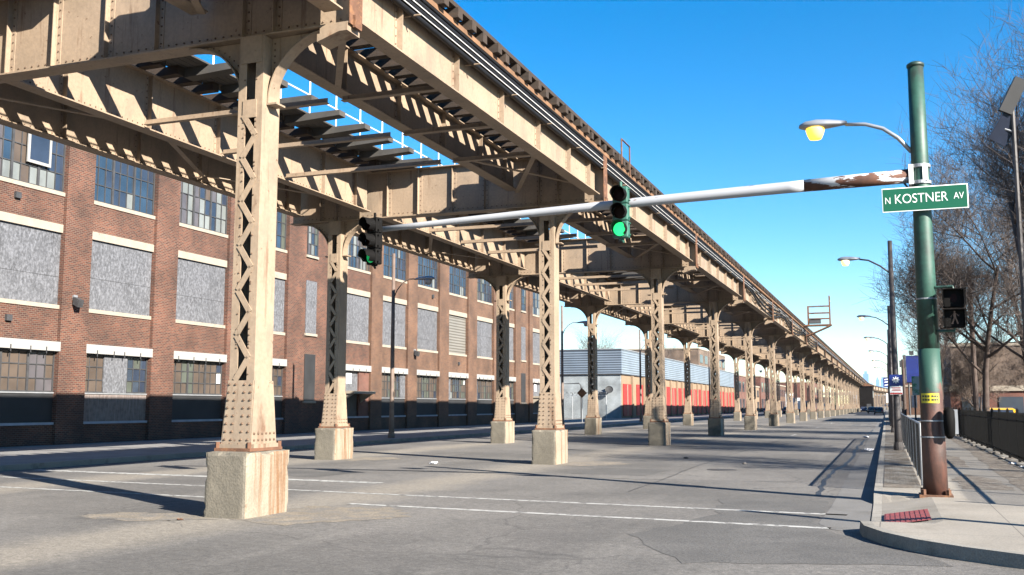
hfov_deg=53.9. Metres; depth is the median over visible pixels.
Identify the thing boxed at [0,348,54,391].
window
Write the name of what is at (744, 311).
lateral bracing
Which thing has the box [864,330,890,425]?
street lamp
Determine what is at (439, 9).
packing timber
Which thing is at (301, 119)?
walkway outrigger
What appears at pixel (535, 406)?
door
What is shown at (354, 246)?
window
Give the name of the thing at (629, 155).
service ladder
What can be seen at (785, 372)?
steel column
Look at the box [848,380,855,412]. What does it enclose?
steel column
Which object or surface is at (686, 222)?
railway tie
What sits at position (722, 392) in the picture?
door
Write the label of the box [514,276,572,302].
track girder
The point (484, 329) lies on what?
boarded window
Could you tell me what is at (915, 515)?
tactile paving
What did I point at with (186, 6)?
track girder
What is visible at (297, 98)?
walkway outrigger
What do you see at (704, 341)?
cross girder
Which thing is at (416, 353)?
wall floodlight
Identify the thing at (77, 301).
wall floodlight
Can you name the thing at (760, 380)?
brick store
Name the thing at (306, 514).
road dust
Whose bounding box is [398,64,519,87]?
railway tie
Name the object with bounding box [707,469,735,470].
manhole cover
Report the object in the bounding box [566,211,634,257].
track girder
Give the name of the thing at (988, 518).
sidewalk
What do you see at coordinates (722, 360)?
street lamp
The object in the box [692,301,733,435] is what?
steel column
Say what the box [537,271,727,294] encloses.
lateral bracing
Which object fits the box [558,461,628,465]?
road dust
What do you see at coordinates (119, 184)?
window
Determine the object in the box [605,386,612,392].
satellite dish
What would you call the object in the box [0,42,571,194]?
lateral bracing
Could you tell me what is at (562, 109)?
railway tie
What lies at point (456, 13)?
railway tie
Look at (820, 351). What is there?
track girder
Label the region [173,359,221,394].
window
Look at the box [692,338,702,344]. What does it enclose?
track girder
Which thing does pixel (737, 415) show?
steel column
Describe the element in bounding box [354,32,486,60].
railway tie
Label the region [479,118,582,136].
railway tie
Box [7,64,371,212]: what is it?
track girder
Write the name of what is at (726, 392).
door
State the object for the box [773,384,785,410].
brick store
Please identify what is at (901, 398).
brick house
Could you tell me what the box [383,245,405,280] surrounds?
window
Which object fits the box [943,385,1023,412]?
store
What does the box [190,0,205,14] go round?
lateral bracing
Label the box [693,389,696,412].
door
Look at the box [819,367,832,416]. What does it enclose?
steel column
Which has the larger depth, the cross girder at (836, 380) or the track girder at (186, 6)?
the cross girder at (836, 380)
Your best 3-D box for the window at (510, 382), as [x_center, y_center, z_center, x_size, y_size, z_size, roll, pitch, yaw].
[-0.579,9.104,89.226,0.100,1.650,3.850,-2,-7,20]
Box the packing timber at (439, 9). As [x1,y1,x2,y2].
[426,0,866,382]
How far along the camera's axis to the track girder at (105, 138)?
25.80 m
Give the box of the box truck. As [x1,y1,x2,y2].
[790,398,800,411]
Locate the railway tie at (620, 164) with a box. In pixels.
[617,159,624,166]
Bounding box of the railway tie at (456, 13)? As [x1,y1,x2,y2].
[443,7,462,20]
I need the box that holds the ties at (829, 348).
[828,347,887,388]
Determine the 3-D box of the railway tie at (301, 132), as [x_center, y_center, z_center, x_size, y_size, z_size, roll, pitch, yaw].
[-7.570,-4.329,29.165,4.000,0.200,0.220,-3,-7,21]
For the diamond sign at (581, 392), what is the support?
on the sidewalk at (33, 454)
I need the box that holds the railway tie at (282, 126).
[279,120,294,129]
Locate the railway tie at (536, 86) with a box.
[423,81,541,102]
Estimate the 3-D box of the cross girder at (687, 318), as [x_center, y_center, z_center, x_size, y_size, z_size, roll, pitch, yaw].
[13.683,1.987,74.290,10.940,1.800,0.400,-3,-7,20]
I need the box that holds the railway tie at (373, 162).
[355,160,379,166]
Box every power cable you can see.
[391,0,863,381]
[401,0,865,382]
[411,0,864,381]
[420,0,860,377]
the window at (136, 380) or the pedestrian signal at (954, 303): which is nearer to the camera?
the pedestrian signal at (954, 303)
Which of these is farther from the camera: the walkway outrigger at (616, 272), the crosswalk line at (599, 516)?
the walkway outrigger at (616, 272)
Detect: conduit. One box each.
[403,0,866,383]
[412,0,863,380]
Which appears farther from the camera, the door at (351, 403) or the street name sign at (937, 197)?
the door at (351, 403)
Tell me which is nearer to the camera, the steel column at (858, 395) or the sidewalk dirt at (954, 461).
the sidewalk dirt at (954, 461)
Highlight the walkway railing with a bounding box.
[212,55,585,238]
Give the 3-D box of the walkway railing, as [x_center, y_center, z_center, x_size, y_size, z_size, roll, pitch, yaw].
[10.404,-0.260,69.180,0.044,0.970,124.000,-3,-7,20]
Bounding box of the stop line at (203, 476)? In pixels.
[37,470,383,482]
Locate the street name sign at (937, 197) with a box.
[881,183,968,212]
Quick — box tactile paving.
[884,509,931,521]
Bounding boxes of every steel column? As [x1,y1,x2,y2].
[189,30,319,518]
[301,221,361,459]
[476,275,529,443]
[506,205,572,464]
[571,305,613,434]
[626,268,683,445]
[630,324,665,428]
[675,337,701,425]
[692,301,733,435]
[704,346,727,393]
[727,354,744,420]
[729,321,764,429]
[742,359,762,418]
[759,335,785,425]
[759,364,769,417]
[775,345,800,422]
[776,367,785,416]
[782,371,789,412]
[792,352,811,420]
[792,373,799,414]
[804,358,820,418]
[804,377,811,413]
[811,363,826,417]
[815,381,820,412]
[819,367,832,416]
[826,370,837,415]
[828,384,830,411]
[831,373,840,414]
[834,386,838,409]
[836,375,845,414]
[840,377,848,413]
[843,379,850,413]
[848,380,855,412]
[849,382,855,412]
[853,383,857,411]
[854,384,859,411]
[857,385,861,411]
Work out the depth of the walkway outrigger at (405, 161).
32.12 m
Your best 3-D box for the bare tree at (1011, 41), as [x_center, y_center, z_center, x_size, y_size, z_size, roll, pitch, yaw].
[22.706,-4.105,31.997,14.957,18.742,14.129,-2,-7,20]
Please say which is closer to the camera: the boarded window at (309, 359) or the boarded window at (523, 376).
the boarded window at (309, 359)
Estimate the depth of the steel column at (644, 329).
74.91 m
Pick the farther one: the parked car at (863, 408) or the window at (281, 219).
the parked car at (863, 408)
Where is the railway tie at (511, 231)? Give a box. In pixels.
[505,228,520,233]
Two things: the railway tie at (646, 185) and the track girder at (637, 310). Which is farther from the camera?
the track girder at (637, 310)
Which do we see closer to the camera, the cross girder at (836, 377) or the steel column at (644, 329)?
the steel column at (644, 329)
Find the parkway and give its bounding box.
[883,418,920,487]
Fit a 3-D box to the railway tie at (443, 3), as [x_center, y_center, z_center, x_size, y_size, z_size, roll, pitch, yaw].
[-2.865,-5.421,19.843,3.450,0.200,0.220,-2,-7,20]
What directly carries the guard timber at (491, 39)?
on the ties at (829, 348)
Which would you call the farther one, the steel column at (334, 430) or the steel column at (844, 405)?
the steel column at (844, 405)
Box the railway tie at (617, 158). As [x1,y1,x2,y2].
[611,153,620,161]
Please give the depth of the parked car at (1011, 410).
53.94 m
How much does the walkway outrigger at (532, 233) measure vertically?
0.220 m
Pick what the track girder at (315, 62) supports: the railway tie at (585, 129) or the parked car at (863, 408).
the railway tie at (585, 129)
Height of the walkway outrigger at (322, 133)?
0.220 m
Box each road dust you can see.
[73,512,210,520]
[229,505,411,525]
[340,457,399,460]
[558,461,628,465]
[667,444,700,445]
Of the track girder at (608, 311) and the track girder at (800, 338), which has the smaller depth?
the track girder at (608, 311)
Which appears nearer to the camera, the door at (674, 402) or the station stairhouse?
the door at (674, 402)
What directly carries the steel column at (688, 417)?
on the ground
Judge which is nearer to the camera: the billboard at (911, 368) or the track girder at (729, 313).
the track girder at (729, 313)
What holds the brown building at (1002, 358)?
on the sidewalk at (988, 518)
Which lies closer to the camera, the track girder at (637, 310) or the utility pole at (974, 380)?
the utility pole at (974, 380)
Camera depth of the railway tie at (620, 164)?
32.06 m
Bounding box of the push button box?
[943,407,958,438]
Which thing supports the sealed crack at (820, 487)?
on the road
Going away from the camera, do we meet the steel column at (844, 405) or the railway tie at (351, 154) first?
the railway tie at (351, 154)
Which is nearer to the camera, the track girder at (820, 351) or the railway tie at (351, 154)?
the railway tie at (351, 154)
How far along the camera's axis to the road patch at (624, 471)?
26.25 m
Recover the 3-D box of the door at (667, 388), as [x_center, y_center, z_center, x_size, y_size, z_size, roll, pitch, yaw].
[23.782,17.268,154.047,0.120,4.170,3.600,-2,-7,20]
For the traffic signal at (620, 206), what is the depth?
19.60 m
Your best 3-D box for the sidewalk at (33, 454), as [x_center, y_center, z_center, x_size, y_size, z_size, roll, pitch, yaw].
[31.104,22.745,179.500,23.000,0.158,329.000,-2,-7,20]
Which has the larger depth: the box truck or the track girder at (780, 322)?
the box truck
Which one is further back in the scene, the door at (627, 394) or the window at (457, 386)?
the door at (627, 394)
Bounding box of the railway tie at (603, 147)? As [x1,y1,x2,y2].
[517,143,606,158]
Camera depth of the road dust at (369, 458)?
32.74 m
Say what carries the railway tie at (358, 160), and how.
on the track girder at (133, 97)
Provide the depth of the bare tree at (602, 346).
192.10 m
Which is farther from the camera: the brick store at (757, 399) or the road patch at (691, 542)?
the brick store at (757, 399)
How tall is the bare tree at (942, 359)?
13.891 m
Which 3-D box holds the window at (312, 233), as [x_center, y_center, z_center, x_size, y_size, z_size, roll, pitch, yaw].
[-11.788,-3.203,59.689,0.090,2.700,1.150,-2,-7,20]
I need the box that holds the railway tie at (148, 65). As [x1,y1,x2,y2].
[132,61,165,69]
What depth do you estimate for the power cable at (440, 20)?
25.61 m
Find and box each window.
[0,124,65,191]
[0,221,60,304]
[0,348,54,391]
[85,353,147,393]
[89,240,151,315]
[94,155,154,215]
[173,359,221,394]
[176,258,224,324]
[179,182,227,234]
[272,366,282,395]
[273,278,284,331]
[276,212,286,249]
[303,354,314,400]
[305,280,316,333]
[307,226,318,256]
[346,293,368,342]
[348,236,368,270]
[382,301,404,346]
[382,373,399,397]
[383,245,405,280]
[417,308,436,350]
[417,375,436,398]
[418,256,437,288]
[449,266,465,296]
[450,377,465,398]
[477,279,491,302]
[477,320,491,357]
[478,379,491,398]
[509,288,512,308]
[509,327,512,359]
[509,381,512,399]
[521,289,525,310]
[521,327,525,360]
[521,373,525,402]
[533,292,539,315]
[533,332,539,363]
[911,395,916,407]
[962,397,982,410]
[999,397,1023,412]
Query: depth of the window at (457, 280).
80.08 m
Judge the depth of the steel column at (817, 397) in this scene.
243.28 m
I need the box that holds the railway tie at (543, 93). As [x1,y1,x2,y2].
[435,89,548,110]
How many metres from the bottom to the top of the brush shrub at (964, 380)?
6.826 m
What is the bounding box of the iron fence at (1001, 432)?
[943,407,1023,461]
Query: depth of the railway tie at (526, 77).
23.73 m
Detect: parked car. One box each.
[860,407,867,411]
[868,407,874,412]
[874,407,883,414]
[990,408,1015,412]
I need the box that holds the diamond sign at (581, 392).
[577,388,585,422]
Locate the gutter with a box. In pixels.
[819,414,884,532]
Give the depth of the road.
16.98 m
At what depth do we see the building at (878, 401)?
1213.93 m
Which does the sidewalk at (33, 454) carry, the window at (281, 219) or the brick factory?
the brick factory
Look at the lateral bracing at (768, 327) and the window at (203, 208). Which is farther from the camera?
the lateral bracing at (768, 327)
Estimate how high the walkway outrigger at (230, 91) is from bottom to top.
0.220 m
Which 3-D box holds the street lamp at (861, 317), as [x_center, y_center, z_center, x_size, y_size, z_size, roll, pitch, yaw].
[21.547,4.824,59.579,1.982,7.470,0.342,-2,-7,20]
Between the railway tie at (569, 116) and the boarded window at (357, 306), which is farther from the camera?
the boarded window at (357, 306)
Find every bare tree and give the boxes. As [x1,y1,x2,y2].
[567,324,628,348]
[642,342,683,359]
[852,107,1023,410]
[883,245,1002,406]
[896,4,1023,262]
[907,127,1023,360]
[966,2,1023,240]
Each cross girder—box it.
[0,0,362,83]
[290,154,607,225]
[467,234,698,278]
[564,275,744,306]
[625,300,773,324]
[667,317,793,337]
[697,330,807,346]
[721,339,817,354]
[739,347,825,359]
[756,356,832,364]
[766,360,837,367]
[781,364,842,370]
[792,367,846,372]
[798,368,849,375]
[805,371,852,377]
[807,374,854,378]
[816,376,857,380]
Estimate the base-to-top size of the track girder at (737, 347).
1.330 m
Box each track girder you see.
[0,83,304,217]
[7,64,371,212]
[165,0,207,14]
[288,41,517,190]
[307,0,342,11]
[353,220,477,272]
[360,0,599,194]
[384,214,527,269]
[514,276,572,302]
[536,273,611,301]
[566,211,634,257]
[600,306,631,321]
[607,175,692,261]
[617,304,664,320]
[658,324,671,334]
[668,269,695,292]
[670,324,698,333]
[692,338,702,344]
[697,248,741,296]
[722,304,733,314]
[730,346,744,351]
[744,286,770,317]
[773,303,790,331]
[793,320,804,342]
[807,332,815,349]
[817,341,823,355]
[826,352,830,360]
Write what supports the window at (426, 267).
in the brick factory
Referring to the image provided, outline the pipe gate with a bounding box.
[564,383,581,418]
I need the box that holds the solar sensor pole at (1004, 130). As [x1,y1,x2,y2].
[988,76,1023,342]
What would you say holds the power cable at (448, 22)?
attached to the cross girder at (42, 38)
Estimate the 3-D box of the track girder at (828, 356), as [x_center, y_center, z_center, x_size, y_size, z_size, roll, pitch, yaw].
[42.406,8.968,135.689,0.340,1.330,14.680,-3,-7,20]
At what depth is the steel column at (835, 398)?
313.47 m
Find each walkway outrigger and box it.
[151,56,185,62]
[184,63,233,81]
[221,80,287,97]
[280,95,317,103]
[284,110,345,126]
[312,123,369,138]
[337,138,392,150]
[360,147,413,160]
[381,157,432,170]
[479,211,508,214]
[504,219,531,223]
[516,225,536,231]
[526,229,564,235]
[607,271,626,273]
[614,272,637,274]
[619,276,643,279]
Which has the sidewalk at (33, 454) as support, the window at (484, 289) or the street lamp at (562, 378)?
the street lamp at (562, 378)
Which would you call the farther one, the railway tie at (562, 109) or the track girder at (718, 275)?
the track girder at (718, 275)
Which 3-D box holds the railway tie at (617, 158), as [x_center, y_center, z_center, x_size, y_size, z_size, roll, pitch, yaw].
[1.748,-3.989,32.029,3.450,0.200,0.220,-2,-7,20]
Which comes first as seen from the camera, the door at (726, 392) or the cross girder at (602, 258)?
the cross girder at (602, 258)
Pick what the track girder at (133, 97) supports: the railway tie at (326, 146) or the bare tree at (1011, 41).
the railway tie at (326, 146)
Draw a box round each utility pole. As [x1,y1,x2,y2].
[899,359,906,415]
[967,267,983,410]
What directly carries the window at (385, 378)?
in the brick factory
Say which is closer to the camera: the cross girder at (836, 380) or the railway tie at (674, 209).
the railway tie at (674, 209)
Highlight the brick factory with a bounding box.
[0,124,549,446]
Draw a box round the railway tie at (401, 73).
[386,53,508,78]
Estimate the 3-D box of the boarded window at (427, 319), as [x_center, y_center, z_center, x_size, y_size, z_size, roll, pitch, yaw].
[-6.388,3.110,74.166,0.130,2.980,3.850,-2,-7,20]
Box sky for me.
[166,0,1023,405]
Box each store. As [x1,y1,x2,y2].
[627,347,725,370]
[734,374,745,412]
[749,375,773,411]
[749,385,759,411]
[773,382,823,409]
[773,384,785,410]
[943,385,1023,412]
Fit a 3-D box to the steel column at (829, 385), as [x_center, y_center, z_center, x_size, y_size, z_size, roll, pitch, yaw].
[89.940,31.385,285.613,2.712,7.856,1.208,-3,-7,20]
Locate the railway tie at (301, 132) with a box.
[279,127,311,137]
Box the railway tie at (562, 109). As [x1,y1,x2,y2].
[457,105,567,123]
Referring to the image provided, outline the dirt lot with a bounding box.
[913,418,1023,470]
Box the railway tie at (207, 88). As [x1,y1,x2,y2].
[184,82,218,94]
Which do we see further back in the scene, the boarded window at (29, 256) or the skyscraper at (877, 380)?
the skyscraper at (877, 380)
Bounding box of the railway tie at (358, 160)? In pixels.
[344,156,368,163]
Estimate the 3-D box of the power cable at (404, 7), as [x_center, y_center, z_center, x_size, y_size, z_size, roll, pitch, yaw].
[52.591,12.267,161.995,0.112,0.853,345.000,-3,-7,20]
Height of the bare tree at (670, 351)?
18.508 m
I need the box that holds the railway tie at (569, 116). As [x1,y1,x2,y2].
[474,112,573,131]
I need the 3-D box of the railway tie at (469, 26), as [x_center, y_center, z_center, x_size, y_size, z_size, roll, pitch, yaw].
[-2.382,-5.263,21.190,3.450,0.200,0.220,-3,-7,21]
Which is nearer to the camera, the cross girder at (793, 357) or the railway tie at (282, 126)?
the railway tie at (282, 126)
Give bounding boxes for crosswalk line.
[0,476,846,514]
[0,486,204,496]
[349,503,830,528]
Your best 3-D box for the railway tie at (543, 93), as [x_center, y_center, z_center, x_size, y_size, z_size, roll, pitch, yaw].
[-0.736,-4.742,25.640,3.450,0.200,0.220,-2,-7,20]
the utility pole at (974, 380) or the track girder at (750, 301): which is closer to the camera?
the utility pole at (974, 380)
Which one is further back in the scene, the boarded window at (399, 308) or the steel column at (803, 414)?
the steel column at (803, 414)
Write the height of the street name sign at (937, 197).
0.436 m
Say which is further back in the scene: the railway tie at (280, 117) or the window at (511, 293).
the window at (511, 293)
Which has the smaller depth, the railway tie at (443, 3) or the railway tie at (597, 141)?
the railway tie at (443, 3)
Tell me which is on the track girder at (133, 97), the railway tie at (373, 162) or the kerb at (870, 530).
the railway tie at (373, 162)
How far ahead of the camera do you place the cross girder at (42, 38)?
17.77 m
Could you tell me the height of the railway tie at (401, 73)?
0.200 m
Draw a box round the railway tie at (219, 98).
[201,93,236,103]
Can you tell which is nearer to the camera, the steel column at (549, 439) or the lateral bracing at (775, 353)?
the steel column at (549, 439)
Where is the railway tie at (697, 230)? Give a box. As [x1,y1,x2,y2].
[632,227,698,234]
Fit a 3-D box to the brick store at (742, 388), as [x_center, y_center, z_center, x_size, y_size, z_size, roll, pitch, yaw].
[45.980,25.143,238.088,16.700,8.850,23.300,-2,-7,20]
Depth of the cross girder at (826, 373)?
200.38 m
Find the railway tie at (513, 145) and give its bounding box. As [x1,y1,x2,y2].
[495,131,593,148]
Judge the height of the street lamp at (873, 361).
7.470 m
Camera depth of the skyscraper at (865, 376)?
4703.20 m
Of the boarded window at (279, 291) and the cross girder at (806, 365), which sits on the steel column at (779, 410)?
the cross girder at (806, 365)
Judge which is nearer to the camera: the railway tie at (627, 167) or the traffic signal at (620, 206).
the traffic signal at (620, 206)
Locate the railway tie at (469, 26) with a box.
[346,20,475,49]
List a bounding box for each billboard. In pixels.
[902,351,918,414]
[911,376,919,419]
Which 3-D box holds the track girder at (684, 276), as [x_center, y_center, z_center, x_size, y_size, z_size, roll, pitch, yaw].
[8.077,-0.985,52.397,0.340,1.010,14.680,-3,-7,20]
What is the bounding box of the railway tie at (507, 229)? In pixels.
[499,227,514,230]
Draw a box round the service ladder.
[621,138,630,175]
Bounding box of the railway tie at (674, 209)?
[603,207,677,216]
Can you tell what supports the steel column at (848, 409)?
on the ground
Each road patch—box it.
[287,470,353,476]
[575,468,668,475]
[628,497,950,565]
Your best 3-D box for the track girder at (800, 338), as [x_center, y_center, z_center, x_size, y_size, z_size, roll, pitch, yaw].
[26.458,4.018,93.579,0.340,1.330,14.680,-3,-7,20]
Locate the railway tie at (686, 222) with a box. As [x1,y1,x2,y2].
[630,219,689,227]
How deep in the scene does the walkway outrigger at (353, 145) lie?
29.62 m
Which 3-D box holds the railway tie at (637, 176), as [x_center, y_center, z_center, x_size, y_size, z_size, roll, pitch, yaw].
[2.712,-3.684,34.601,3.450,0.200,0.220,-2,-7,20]
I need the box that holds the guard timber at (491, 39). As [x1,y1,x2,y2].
[447,0,862,377]
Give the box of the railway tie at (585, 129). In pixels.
[486,125,589,142]
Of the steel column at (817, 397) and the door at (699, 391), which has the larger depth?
the steel column at (817, 397)
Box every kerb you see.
[0,411,806,470]
[859,414,1023,568]
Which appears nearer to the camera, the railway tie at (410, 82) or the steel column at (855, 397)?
the railway tie at (410, 82)
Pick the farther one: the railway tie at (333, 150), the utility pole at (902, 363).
the utility pole at (902, 363)
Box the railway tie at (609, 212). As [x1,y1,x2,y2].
[599,204,671,213]
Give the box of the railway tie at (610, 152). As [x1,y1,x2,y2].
[606,149,614,156]
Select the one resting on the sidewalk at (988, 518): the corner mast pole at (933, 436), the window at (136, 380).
the corner mast pole at (933, 436)
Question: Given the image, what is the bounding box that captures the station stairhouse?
[858,383,873,411]
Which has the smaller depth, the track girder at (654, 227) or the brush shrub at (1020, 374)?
the track girder at (654, 227)
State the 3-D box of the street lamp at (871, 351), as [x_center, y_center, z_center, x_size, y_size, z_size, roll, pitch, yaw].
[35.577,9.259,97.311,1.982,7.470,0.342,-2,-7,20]
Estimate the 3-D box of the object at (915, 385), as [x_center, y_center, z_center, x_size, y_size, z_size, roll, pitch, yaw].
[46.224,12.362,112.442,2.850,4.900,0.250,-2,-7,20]
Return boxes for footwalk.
[166,55,560,239]
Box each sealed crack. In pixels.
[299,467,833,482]
[630,442,772,490]
[816,439,866,494]
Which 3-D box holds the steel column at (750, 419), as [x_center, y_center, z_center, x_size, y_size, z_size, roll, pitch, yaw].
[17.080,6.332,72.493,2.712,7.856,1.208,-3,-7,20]
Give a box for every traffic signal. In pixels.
[357,213,382,268]
[609,181,630,242]
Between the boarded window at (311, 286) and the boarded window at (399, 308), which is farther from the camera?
the boarded window at (399, 308)
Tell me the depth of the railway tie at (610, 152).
30.79 m
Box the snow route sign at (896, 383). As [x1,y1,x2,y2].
[889,374,902,394]
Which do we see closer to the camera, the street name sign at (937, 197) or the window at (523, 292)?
the street name sign at (937, 197)
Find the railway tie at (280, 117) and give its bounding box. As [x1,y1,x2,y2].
[279,113,282,121]
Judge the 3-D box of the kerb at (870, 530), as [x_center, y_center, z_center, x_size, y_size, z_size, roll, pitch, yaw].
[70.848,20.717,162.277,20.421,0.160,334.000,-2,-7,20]
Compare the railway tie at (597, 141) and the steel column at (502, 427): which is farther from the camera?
the steel column at (502, 427)
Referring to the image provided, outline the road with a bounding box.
[0,409,1023,574]
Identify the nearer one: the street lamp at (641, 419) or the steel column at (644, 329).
the steel column at (644, 329)
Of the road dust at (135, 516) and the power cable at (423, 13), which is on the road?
the road dust at (135, 516)
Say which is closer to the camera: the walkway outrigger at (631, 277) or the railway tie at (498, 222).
the railway tie at (498, 222)
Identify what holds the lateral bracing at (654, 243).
attached to the track girder at (654, 227)
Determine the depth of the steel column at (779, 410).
159.15 m
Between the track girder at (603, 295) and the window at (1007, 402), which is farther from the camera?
the window at (1007, 402)
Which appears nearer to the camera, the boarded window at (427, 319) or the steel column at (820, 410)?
the boarded window at (427, 319)
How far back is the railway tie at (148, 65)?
22.73 m
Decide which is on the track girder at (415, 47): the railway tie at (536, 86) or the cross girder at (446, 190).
the railway tie at (536, 86)
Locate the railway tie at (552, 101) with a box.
[446,97,558,117]
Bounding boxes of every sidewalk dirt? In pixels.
[946,437,1023,490]
[946,455,968,466]
[952,474,1013,489]
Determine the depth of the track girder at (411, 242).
42.74 m
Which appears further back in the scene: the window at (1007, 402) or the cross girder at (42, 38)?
the window at (1007, 402)
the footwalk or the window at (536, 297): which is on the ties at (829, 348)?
the footwalk
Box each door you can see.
[346,394,356,415]
[533,400,538,412]
[623,384,631,415]
[636,384,642,414]
[666,387,670,413]
[672,388,676,413]
[678,388,681,413]
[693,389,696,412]
[698,389,700,412]
[703,391,705,412]
[707,391,708,412]
[722,392,724,411]
[726,392,727,411]
[729,392,730,411]
[732,392,733,411]
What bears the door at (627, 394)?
in the metal shed
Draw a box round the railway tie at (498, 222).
[487,221,501,224]
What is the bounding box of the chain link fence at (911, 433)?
[901,413,922,485]
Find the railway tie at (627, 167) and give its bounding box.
[623,164,629,171]
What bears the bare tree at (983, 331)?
on the dirt lot
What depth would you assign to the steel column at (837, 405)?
184.59 m
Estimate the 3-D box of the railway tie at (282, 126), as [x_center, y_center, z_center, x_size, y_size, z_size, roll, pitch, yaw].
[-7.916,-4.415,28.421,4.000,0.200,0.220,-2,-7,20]
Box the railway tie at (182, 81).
[166,77,201,86]
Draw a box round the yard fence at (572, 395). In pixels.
[564,392,606,418]
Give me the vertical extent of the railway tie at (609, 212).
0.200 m
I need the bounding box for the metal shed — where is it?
[559,348,734,417]
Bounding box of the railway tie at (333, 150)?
[320,145,347,153]
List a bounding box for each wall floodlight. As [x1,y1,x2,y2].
[72,295,83,307]
[414,349,419,356]
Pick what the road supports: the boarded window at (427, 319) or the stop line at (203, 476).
the stop line at (203, 476)
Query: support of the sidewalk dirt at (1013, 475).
on the sidewalk at (988, 518)
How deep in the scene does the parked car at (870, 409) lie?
234.03 m
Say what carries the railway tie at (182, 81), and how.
on the track girder at (133, 97)
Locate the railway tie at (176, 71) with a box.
[146,65,184,78]
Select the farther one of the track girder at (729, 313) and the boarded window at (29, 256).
the track girder at (729, 313)
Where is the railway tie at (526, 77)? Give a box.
[420,72,531,94]
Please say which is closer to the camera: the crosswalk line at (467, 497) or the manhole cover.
the crosswalk line at (467, 497)
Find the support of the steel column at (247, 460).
on the ground
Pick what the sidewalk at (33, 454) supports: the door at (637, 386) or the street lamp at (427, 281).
the street lamp at (427, 281)
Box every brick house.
[901,382,911,412]
[905,385,919,414]
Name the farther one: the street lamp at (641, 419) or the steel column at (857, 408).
the steel column at (857, 408)
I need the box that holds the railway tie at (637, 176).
[633,173,640,179]
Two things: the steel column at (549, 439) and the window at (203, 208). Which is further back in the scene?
the window at (203, 208)
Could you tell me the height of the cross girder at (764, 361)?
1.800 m
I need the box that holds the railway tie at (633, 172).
[628,169,635,175]
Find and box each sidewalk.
[0,411,798,464]
[871,411,1023,552]
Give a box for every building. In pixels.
[874,395,900,406]
[943,342,1023,387]
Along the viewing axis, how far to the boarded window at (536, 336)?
97.57 m
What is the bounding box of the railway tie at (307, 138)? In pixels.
[296,136,319,140]
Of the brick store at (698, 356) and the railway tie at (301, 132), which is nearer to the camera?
the railway tie at (301, 132)
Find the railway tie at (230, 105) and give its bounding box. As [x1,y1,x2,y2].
[222,100,237,108]
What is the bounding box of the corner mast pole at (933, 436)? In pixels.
[382,61,953,497]
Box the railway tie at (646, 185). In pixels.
[643,182,649,188]
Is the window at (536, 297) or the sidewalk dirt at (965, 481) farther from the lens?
the window at (536, 297)
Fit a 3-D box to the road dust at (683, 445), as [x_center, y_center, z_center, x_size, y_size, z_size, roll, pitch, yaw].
[7.383,6.837,43.631,2.043,0.001,2.485,-2,-7,20]
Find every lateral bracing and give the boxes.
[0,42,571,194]
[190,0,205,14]
[382,216,673,259]
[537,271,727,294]
[613,302,759,315]
[664,323,781,329]
[697,336,796,340]
[733,346,808,348]
[748,353,817,354]
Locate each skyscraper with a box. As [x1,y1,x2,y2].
[863,371,868,382]
[875,377,879,386]
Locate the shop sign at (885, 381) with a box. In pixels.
[883,377,887,386]
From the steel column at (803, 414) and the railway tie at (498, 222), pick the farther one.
the steel column at (803, 414)
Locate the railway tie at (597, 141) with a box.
[504,138,600,152]
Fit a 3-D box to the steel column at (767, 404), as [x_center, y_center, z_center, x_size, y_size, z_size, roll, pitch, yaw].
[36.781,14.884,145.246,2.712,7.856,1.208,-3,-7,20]
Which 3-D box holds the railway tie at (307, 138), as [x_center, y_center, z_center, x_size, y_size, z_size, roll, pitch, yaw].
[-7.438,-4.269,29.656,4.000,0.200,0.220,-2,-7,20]
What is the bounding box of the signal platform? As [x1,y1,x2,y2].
[803,295,831,336]
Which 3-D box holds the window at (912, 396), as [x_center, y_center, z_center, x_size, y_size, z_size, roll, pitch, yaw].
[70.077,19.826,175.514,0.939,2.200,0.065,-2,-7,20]
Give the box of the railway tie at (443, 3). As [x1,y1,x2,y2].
[433,0,448,7]
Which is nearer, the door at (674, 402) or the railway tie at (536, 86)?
the railway tie at (536, 86)
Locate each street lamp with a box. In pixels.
[388,253,434,437]
[561,305,586,424]
[639,330,658,421]
[708,351,724,415]
[837,241,903,449]
[857,306,893,432]
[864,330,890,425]
[869,345,889,421]
[871,360,888,398]
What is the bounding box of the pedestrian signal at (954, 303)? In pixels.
[935,285,966,332]
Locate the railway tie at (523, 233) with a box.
[511,231,526,235]
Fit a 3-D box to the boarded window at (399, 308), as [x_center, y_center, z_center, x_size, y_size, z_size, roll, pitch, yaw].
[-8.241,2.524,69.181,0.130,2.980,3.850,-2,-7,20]
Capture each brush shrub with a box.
[914,321,1021,406]
[949,351,1013,410]
[995,350,1023,390]
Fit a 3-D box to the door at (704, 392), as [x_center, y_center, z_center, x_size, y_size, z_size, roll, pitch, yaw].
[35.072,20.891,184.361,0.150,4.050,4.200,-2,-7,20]
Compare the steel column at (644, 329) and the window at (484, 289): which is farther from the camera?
the window at (484, 289)
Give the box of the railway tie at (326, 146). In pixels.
[315,144,335,147]
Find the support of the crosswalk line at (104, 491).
on the road
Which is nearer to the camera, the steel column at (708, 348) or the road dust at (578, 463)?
the road dust at (578, 463)
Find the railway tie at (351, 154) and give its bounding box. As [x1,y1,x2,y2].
[333,150,357,158]
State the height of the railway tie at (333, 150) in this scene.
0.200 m
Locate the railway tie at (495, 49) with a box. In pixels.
[371,43,501,70]

